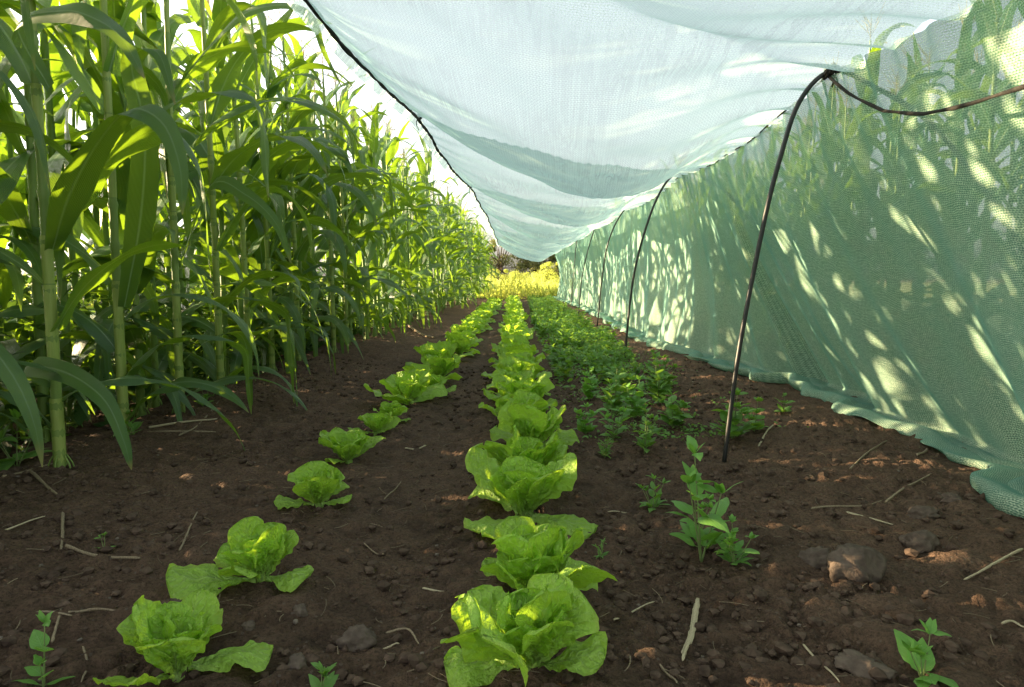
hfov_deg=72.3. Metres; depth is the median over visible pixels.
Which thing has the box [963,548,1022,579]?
dry stalk
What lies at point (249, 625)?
soil clod
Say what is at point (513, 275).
bush
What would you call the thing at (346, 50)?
support cord
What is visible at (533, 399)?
lettuce
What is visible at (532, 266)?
tree
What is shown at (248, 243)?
corn plant
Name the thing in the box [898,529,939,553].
soil clod
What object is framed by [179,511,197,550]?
dry stalk
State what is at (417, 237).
corn plant
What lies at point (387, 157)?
corn plant
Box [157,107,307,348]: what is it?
corn plant
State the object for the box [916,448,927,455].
dry stalk
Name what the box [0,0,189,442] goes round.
corn plant
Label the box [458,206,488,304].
corn plant
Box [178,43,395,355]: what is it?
corn plant
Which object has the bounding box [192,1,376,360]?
corn plant
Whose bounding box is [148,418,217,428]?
dry stalk
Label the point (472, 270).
corn plant
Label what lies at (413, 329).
dry stalk
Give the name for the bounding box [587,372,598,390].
weed plant
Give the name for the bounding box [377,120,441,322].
corn plant
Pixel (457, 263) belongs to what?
corn plant
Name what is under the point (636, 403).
weed plant
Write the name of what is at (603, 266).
net hoop
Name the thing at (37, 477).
dry stalk
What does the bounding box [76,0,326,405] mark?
corn plant
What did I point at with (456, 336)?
lettuce
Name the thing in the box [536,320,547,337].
weed plant
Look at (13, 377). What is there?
corn plant
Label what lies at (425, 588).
dry stalk
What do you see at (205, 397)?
weed plant
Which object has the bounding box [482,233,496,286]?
corn plant
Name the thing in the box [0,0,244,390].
corn plant
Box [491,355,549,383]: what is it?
lettuce
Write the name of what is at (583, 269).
net hoop
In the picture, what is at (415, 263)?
corn plant
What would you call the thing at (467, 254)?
corn plant
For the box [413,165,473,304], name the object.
corn plant
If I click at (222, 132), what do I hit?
corn plant
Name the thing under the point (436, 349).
lettuce
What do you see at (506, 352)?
lettuce
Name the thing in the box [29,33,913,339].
corn rows
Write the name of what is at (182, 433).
dry stalk
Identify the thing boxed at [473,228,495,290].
corn plant
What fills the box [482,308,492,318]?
lettuce
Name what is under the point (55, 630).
dry stalk
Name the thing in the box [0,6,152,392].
corn plant
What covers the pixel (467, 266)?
corn plant
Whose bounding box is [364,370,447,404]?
lettuce
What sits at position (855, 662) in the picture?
soil clod
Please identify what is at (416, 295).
corn plant
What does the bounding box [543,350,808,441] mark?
sprouts
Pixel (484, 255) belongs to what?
corn plant
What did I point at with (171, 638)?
lettuce
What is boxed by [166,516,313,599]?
lettuce
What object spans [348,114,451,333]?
corn plant
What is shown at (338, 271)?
corn plant
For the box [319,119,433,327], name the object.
corn plant
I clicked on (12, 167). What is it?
corn plant
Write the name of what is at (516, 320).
lettuce
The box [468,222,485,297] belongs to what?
corn plant
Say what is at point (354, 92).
corn plant
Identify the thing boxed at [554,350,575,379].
weed plant
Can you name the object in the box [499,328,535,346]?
lettuce
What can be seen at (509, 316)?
lettuce
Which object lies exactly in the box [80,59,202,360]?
corn plant
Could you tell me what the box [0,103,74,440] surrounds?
corn plant
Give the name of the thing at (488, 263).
corn plant
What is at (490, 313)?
lettuce
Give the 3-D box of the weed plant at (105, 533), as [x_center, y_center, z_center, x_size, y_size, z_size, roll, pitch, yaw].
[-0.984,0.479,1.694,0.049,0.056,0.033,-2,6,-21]
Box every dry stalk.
[1,463,52,476]
[5,516,44,529]
[29,470,57,494]
[37,610,71,615]
[51,609,60,642]
[60,511,64,548]
[65,544,140,558]
[68,608,113,613]
[81,646,87,681]
[147,430,215,431]
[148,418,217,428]
[178,402,217,435]
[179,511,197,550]
[364,543,383,554]
[384,481,400,499]
[386,628,419,644]
[407,324,434,337]
[422,587,472,590]
[613,601,654,620]
[659,664,677,682]
[681,598,699,660]
[758,425,773,445]
[802,644,839,681]
[811,500,881,508]
[847,511,892,524]
[849,440,886,469]
[885,473,931,502]
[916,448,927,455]
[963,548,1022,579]
[1001,620,1023,627]
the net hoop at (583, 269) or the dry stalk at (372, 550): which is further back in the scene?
the net hoop at (583, 269)
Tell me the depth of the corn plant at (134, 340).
3.03 m
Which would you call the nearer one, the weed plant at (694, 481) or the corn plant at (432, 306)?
the weed plant at (694, 481)
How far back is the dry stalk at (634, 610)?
1.46 m
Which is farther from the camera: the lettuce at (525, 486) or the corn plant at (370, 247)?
the corn plant at (370, 247)
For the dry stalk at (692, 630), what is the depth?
1.40 m
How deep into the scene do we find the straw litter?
1.78 m
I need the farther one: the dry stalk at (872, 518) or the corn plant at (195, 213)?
the corn plant at (195, 213)
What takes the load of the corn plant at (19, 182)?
on the ground at (980, 547)
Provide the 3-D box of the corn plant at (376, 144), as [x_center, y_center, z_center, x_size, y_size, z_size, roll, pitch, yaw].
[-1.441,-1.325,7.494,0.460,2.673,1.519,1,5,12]
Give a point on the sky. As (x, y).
(363, 96)
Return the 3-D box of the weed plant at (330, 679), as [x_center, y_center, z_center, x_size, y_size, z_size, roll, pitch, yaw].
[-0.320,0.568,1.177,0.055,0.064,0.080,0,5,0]
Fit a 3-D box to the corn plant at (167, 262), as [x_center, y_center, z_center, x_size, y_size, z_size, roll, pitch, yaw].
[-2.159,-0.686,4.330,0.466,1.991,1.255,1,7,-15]
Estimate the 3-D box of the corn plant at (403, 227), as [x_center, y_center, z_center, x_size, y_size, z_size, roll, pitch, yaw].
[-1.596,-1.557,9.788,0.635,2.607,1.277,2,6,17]
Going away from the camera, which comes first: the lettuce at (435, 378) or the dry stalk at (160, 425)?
the dry stalk at (160, 425)
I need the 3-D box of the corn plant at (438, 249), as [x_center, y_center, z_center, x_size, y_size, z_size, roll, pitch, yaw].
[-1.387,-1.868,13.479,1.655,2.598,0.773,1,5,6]
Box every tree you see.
[486,238,525,281]
[509,254,559,280]
[543,254,558,275]
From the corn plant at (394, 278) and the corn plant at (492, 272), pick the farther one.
the corn plant at (492, 272)
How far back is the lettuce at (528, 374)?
3.99 m
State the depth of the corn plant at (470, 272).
17.30 m
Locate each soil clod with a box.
[161,598,182,603]
[241,620,255,630]
[288,652,307,669]
[293,603,307,616]
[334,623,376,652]
[797,546,829,568]
[826,543,886,582]
[834,649,897,682]
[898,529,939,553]
[906,505,940,518]
[939,492,961,503]
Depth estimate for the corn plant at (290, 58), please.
6.45 m
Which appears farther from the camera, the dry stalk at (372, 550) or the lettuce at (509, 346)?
the lettuce at (509, 346)
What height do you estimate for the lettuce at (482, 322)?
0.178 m
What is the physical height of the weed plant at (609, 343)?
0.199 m
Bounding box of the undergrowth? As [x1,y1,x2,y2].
[0,240,447,453]
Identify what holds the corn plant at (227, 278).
on the ground at (980, 547)
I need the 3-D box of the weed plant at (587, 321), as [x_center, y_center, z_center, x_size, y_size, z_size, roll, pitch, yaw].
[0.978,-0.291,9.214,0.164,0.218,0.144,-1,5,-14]
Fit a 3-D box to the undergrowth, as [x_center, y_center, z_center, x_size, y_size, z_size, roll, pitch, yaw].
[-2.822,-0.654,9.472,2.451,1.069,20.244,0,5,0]
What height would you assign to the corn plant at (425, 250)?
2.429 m
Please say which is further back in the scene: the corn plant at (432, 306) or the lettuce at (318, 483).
the corn plant at (432, 306)
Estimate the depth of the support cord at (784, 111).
3.53 m
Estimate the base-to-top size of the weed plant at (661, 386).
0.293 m
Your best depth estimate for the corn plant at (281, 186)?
5.72 m
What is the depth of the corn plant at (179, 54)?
3.88 m
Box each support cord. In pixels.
[303,0,499,245]
[586,80,821,236]
[828,76,1023,115]
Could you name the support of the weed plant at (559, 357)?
on the ground at (980, 547)
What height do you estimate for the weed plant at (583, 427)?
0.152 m
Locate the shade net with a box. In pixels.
[285,0,1023,517]
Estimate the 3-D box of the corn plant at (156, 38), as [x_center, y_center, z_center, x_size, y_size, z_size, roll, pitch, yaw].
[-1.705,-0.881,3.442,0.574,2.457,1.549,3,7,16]
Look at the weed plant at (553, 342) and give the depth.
7.05 m
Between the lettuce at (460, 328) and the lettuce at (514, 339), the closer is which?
the lettuce at (514, 339)
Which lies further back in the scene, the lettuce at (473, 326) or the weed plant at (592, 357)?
the lettuce at (473, 326)
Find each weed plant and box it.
[0,408,51,469]
[14,610,74,686]
[94,531,114,547]
[123,409,142,434]
[195,390,213,406]
[308,661,338,686]
[531,309,539,324]
[536,315,550,332]
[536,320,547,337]
[548,333,557,347]
[548,339,566,367]
[550,305,559,318]
[554,324,573,348]
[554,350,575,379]
[574,308,586,323]
[574,402,598,434]
[575,333,585,348]
[580,313,591,326]
[581,366,599,400]
[583,346,606,369]
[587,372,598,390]
[589,358,601,374]
[592,537,608,558]
[595,432,614,457]
[596,385,632,438]
[597,362,636,412]
[599,322,616,343]
[606,335,619,355]
[610,354,620,365]
[611,348,624,360]
[618,361,632,383]
[618,375,650,417]
[629,358,641,375]
[631,408,661,453]
[635,473,669,512]
[644,349,670,382]
[644,351,682,404]
[654,389,692,427]
[665,435,742,561]
[680,490,717,534]
[710,387,756,437]
[714,514,759,565]
[742,396,768,431]
[774,393,795,411]
[894,617,958,686]
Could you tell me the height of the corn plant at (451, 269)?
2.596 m
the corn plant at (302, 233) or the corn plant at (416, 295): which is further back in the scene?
the corn plant at (416, 295)
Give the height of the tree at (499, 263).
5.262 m
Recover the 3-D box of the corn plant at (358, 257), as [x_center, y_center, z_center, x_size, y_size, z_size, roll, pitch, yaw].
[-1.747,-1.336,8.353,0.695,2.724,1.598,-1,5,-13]
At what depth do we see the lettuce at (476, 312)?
10.61 m
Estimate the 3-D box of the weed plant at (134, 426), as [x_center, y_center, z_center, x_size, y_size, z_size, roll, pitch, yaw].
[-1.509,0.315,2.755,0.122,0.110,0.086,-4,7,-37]
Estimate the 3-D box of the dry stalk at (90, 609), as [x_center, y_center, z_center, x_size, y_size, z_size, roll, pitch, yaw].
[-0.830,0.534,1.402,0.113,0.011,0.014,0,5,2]
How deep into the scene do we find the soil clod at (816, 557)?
1.65 m
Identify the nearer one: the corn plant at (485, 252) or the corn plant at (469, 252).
the corn plant at (469, 252)
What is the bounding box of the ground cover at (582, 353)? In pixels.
[525,294,677,390]
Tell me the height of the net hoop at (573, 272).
1.696 m
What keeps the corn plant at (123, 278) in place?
on the ground at (980, 547)
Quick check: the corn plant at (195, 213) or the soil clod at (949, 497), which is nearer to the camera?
the soil clod at (949, 497)
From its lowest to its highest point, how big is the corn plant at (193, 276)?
2.496 m
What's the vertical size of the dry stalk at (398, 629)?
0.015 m
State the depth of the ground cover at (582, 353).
6.71 m
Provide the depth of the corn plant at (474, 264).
21.88 m
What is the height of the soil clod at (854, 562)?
0.118 m
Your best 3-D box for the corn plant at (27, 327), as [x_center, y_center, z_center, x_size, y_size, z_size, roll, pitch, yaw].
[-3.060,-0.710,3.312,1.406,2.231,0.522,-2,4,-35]
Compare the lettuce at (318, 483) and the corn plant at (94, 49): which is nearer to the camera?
the lettuce at (318, 483)
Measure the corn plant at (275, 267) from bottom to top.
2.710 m
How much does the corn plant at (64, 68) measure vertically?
2.150 m
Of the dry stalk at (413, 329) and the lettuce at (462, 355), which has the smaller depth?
the lettuce at (462, 355)
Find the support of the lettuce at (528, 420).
on the ground at (980, 547)
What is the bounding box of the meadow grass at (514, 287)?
[4,273,559,336]
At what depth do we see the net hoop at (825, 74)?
2.54 m
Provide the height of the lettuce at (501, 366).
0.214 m
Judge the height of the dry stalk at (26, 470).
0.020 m
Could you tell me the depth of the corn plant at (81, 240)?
3.40 m
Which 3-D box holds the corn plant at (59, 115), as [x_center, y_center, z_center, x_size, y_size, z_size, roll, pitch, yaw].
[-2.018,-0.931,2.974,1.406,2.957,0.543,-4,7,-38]
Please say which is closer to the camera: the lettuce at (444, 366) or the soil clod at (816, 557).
the soil clod at (816, 557)
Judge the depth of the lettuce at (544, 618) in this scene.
1.16 m
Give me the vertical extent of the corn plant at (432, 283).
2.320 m
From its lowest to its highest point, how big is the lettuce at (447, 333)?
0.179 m
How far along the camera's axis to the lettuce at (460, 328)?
7.58 m
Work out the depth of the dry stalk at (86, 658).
1.26 m
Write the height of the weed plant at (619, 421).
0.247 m
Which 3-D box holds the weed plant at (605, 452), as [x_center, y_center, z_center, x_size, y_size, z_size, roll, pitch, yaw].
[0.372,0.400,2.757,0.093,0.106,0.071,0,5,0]
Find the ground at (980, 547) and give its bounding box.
[0,279,1023,686]
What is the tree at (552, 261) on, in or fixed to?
on the meadow
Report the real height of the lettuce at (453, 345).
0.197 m
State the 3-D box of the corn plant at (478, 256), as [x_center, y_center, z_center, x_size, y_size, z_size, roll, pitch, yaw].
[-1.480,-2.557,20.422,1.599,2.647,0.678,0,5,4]
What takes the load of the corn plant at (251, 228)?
on the ground at (980, 547)
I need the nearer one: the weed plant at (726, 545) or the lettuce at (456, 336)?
the weed plant at (726, 545)
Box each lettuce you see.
[93,589,272,686]
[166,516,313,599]
[274,461,351,509]
[318,427,384,463]
[348,411,400,435]
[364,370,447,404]
[373,400,410,421]
[403,363,433,373]
[405,342,447,365]
[408,368,456,391]
[409,353,459,367]
[421,341,460,361]
[424,354,462,380]
[439,339,473,357]
[440,573,607,686]
[445,330,470,341]
[446,324,479,339]
[447,345,455,357]
[448,332,479,353]
[448,339,476,354]
[451,323,477,333]
[461,317,478,322]
[461,330,482,341]
[462,319,484,329]
[462,334,478,346]
[463,446,597,539]
[465,314,488,324]
[466,323,485,333]
[470,310,490,322]
[474,425,567,465]
[477,310,492,319]
[478,319,491,329]
[478,389,556,415]
[479,316,491,327]
[480,516,616,590]
[481,353,551,378]
[481,375,533,400]
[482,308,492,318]
[486,366,550,395]
[488,342,525,363]
[488,368,535,398]
[489,400,578,446]
[490,343,545,366]
[491,331,526,347]
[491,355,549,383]
[493,348,543,370]
[494,334,538,354]
[497,318,534,331]
[497,342,538,360]
[498,314,523,326]
[498,324,519,334]
[498,374,557,406]
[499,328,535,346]
[499,352,529,361]
[503,318,513,323]
[507,310,525,322]
[510,322,533,333]
[517,331,534,345]
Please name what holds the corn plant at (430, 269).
on the ground at (980, 547)
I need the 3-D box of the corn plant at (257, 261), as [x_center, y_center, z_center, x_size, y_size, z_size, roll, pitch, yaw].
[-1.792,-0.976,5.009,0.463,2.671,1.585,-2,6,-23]
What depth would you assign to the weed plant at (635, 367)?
4.76 m
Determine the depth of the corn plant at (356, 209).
6.81 m
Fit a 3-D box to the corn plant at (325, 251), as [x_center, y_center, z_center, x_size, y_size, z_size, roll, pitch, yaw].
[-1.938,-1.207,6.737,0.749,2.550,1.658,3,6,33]
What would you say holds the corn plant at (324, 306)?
on the ground at (980, 547)
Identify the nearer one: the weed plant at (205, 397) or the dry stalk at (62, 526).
the dry stalk at (62, 526)
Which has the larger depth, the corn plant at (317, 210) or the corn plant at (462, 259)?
the corn plant at (462, 259)
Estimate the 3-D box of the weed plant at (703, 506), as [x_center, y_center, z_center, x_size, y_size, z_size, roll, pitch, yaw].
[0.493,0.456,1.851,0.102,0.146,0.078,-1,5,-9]
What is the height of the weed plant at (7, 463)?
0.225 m
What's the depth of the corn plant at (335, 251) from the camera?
7.13 m
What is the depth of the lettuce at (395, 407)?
3.26 m
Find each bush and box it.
[487,269,508,279]
[494,270,538,283]
[525,261,559,284]
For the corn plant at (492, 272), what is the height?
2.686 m
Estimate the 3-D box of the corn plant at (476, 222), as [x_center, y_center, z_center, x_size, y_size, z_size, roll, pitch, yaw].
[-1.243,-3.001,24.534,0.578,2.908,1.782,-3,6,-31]
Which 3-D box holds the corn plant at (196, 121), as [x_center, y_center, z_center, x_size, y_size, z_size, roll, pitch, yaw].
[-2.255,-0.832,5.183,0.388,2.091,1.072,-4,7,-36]
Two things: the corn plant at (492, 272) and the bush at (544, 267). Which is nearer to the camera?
the corn plant at (492, 272)
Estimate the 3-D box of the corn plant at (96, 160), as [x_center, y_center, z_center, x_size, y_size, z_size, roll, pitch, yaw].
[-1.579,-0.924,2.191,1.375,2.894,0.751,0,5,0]
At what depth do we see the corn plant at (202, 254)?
5.00 m
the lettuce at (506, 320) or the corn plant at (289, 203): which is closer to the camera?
the corn plant at (289, 203)
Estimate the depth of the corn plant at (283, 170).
5.08 m
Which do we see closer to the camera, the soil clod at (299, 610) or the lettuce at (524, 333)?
the soil clod at (299, 610)
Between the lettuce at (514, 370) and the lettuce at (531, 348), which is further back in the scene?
the lettuce at (531, 348)
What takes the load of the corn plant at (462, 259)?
on the ground at (980, 547)
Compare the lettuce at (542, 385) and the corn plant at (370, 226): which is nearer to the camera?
the lettuce at (542, 385)
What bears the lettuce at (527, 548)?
on the ground at (980, 547)
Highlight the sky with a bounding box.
[6,0,968,278]
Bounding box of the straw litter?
[0,364,1021,686]
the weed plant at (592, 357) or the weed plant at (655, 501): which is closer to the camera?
the weed plant at (655, 501)
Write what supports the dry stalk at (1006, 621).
on the ground at (980, 547)
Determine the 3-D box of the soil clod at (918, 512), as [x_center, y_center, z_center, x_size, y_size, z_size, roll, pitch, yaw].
[1.157,0.478,1.978,0.083,0.046,0.064,0,5,0]
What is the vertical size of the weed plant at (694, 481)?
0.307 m
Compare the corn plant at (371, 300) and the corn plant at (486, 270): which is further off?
the corn plant at (486, 270)
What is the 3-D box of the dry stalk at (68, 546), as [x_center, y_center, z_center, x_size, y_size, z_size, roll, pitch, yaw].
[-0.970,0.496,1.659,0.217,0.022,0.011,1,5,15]
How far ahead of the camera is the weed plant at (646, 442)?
2.77 m
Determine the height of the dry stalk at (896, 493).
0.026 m
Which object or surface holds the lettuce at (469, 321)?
on the ground at (980, 547)
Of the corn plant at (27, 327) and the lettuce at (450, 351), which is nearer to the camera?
the corn plant at (27, 327)
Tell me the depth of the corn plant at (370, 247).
7.11 m
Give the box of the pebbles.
[0,362,1022,681]
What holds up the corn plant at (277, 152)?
on the ground at (980, 547)
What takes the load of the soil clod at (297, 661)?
on the ground at (980, 547)
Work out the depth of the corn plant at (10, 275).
2.77 m
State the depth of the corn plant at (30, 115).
2.02 m
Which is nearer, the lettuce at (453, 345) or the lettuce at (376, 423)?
the lettuce at (376, 423)
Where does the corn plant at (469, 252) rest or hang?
on the ground at (980, 547)
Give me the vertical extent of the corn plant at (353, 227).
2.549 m
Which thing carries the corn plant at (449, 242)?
on the ground at (980, 547)
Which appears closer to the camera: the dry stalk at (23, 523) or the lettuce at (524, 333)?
the dry stalk at (23, 523)
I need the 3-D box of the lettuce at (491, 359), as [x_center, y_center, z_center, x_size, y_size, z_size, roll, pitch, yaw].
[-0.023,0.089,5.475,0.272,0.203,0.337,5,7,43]
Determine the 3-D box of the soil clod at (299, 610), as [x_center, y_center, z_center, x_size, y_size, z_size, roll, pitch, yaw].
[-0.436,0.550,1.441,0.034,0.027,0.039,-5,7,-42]
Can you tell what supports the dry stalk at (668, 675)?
on the ground at (980, 547)
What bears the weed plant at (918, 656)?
on the ground at (980, 547)
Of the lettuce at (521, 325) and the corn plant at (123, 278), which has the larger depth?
the lettuce at (521, 325)
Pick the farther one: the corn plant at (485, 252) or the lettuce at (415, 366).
the corn plant at (485, 252)
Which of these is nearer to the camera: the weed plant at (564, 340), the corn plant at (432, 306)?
the weed plant at (564, 340)
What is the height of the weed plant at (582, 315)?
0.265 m
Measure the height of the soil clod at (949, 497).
0.056 m
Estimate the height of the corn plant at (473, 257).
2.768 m
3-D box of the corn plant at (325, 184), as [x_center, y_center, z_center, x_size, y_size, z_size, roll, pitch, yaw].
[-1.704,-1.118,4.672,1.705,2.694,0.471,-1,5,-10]
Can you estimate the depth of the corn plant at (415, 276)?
9.49 m
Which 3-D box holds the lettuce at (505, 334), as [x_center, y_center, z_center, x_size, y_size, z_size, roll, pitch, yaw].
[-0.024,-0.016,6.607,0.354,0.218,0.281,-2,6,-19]
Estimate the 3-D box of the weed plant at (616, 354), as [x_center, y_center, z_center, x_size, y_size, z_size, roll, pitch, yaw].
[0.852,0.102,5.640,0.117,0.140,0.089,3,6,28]
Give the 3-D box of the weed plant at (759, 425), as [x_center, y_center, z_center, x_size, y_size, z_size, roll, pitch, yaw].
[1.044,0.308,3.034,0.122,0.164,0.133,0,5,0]
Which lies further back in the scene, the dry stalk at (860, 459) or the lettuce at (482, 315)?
the lettuce at (482, 315)
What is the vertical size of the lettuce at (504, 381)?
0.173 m
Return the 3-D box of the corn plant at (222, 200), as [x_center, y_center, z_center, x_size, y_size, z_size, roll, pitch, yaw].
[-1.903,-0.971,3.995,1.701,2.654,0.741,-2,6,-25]
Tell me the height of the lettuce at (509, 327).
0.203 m
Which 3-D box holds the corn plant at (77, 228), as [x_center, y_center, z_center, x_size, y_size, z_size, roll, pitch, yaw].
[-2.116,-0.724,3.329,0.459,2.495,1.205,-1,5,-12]
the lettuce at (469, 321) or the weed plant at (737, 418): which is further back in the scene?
the lettuce at (469, 321)
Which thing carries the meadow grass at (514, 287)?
on the meadow
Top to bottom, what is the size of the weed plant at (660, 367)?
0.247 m
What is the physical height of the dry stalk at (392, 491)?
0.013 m
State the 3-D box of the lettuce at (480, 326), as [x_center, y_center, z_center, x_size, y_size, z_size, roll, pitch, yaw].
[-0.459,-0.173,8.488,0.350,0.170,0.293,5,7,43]
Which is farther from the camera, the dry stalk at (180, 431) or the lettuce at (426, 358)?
the lettuce at (426, 358)
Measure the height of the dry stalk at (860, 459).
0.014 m
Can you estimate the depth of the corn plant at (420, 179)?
11.50 m
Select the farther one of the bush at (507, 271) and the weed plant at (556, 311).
the bush at (507, 271)
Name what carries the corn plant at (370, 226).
on the ground at (980, 547)
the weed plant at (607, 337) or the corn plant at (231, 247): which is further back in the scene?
the weed plant at (607, 337)
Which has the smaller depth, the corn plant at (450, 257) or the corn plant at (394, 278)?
the corn plant at (394, 278)
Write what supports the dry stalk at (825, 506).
on the ground at (980, 547)
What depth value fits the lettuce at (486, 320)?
10.10 m
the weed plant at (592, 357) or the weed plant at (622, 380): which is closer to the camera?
the weed plant at (622, 380)
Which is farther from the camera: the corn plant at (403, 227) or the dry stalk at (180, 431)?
the corn plant at (403, 227)
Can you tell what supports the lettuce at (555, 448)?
on the ground at (980, 547)
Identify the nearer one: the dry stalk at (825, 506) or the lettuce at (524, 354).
the dry stalk at (825, 506)
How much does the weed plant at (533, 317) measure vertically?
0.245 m
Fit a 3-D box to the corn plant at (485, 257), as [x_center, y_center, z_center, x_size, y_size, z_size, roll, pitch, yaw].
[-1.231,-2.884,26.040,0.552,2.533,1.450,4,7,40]
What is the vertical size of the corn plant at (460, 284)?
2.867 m
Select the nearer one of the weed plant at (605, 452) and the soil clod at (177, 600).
the soil clod at (177, 600)
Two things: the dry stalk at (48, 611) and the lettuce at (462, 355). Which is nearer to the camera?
the dry stalk at (48, 611)
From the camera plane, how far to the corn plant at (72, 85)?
3.73 m
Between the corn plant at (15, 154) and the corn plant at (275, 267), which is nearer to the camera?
the corn plant at (15, 154)
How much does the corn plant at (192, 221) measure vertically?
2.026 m
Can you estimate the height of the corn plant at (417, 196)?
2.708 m
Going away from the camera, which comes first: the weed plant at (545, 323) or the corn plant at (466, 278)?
the weed plant at (545, 323)
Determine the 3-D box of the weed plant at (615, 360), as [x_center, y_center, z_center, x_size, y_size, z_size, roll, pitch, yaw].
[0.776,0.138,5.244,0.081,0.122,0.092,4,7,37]
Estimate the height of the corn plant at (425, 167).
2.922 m
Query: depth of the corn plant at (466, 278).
19.79 m
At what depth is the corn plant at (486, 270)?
22.45 m
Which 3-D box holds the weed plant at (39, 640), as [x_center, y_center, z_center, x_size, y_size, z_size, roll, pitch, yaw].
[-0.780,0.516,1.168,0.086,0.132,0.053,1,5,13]
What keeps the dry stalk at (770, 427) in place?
on the ground at (980, 547)
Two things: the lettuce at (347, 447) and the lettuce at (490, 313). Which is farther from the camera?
the lettuce at (490, 313)
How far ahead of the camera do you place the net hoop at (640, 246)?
5.85 m
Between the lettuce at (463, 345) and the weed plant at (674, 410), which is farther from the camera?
the lettuce at (463, 345)
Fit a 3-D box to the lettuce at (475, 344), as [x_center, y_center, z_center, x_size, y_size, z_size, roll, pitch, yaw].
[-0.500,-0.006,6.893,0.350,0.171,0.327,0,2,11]
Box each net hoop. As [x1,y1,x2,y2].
[570,241,576,305]
[578,229,594,313]
[597,210,624,325]
[624,178,670,357]
[722,69,840,462]
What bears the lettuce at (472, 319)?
on the ground at (980, 547)
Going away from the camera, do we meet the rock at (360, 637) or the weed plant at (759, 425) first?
the rock at (360, 637)
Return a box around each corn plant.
[0,0,76,436]
[0,0,91,433]
[0,0,94,466]
[0,0,169,358]
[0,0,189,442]
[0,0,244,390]
[0,0,244,469]
[0,0,268,440]
[0,0,338,390]
[0,2,157,426]
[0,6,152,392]
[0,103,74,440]
[0,105,92,339]
[0,139,95,324]
[3,0,106,411]
[4,0,211,427]
[4,74,31,339]
[6,143,31,330]
[10,46,207,350]
[21,0,182,421]
[23,0,361,413]
[24,41,195,395]
[46,0,282,427]
[65,47,268,359]
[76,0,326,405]
[78,116,204,346]
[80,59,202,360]
[82,0,240,396]
[92,112,230,354]
[103,74,194,373]
[115,0,308,383]
[156,0,359,380]
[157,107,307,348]
[162,0,385,373]
[173,43,235,309]
[175,0,275,379]
[176,28,281,366]
[178,21,350,373]
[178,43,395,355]
[190,102,235,345]
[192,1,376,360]
[208,14,331,363]
[227,53,301,354]
[235,22,310,374]
[236,60,310,350]
[238,120,265,336]
[248,33,363,359]
[268,71,368,350]
[272,23,367,316]
[272,40,412,352]
[273,113,380,329]
[274,84,397,342]
[279,63,431,344]
[291,84,413,341]
[307,74,417,341]
[315,115,354,330]
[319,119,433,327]
[322,106,369,323]
[329,97,409,341]
[336,110,430,333]
[339,109,396,333]
[347,97,407,336]
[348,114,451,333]
[351,162,444,316]
[358,123,446,328]
[363,144,401,326]
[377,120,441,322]
[378,147,464,327]
[378,158,428,293]
[379,115,429,327]
[383,146,433,322]
[386,126,450,319]
[396,173,454,323]
[397,172,430,319]
[409,155,437,316]
[409,166,432,314]
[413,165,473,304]
[413,192,455,314]
[423,210,448,312]
[431,187,472,307]
[433,178,470,309]
[434,178,478,310]
[434,190,478,308]
[436,190,488,304]
[439,197,478,308]
[440,196,479,296]
[442,192,480,307]
[447,209,483,299]
[449,199,475,287]
[451,199,473,304]
[456,203,471,303]
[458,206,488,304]
[458,216,485,296]
[462,228,495,299]
[463,207,489,295]
[463,212,477,299]
[465,214,488,289]
[466,213,481,299]
[466,213,495,290]
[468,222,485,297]
[469,220,479,298]
[473,225,494,288]
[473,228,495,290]
[474,218,493,293]
[475,226,497,288]
[480,234,490,290]
[480,235,493,284]
[480,235,499,283]
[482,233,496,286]
[853,22,917,61]
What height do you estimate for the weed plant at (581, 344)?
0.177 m
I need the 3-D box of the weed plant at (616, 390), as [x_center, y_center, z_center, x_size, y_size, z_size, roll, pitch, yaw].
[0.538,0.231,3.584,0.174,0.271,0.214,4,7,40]
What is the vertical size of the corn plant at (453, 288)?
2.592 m
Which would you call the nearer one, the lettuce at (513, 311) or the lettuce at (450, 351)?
the lettuce at (450, 351)
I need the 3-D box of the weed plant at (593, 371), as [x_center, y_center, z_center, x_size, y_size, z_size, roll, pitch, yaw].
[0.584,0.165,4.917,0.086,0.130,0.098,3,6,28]
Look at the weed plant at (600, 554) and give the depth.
1.76 m
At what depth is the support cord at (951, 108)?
1.90 m
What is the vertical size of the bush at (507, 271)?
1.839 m
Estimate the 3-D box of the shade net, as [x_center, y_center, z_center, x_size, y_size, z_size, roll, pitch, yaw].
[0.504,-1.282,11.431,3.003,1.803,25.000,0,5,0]
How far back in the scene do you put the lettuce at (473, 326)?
8.21 m
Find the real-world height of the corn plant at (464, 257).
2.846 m
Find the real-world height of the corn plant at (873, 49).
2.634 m
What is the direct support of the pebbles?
on the ground at (980, 547)
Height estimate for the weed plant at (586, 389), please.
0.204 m
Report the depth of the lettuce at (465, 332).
7.38 m
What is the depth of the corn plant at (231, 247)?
4.44 m
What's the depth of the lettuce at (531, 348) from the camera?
5.71 m
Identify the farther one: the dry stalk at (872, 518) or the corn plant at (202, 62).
the corn plant at (202, 62)
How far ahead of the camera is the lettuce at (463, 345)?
6.25 m
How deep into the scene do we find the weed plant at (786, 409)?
3.36 m
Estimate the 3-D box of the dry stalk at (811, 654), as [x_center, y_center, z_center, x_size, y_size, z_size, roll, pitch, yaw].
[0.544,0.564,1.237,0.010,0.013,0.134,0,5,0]
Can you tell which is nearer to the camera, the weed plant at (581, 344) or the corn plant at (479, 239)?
the weed plant at (581, 344)

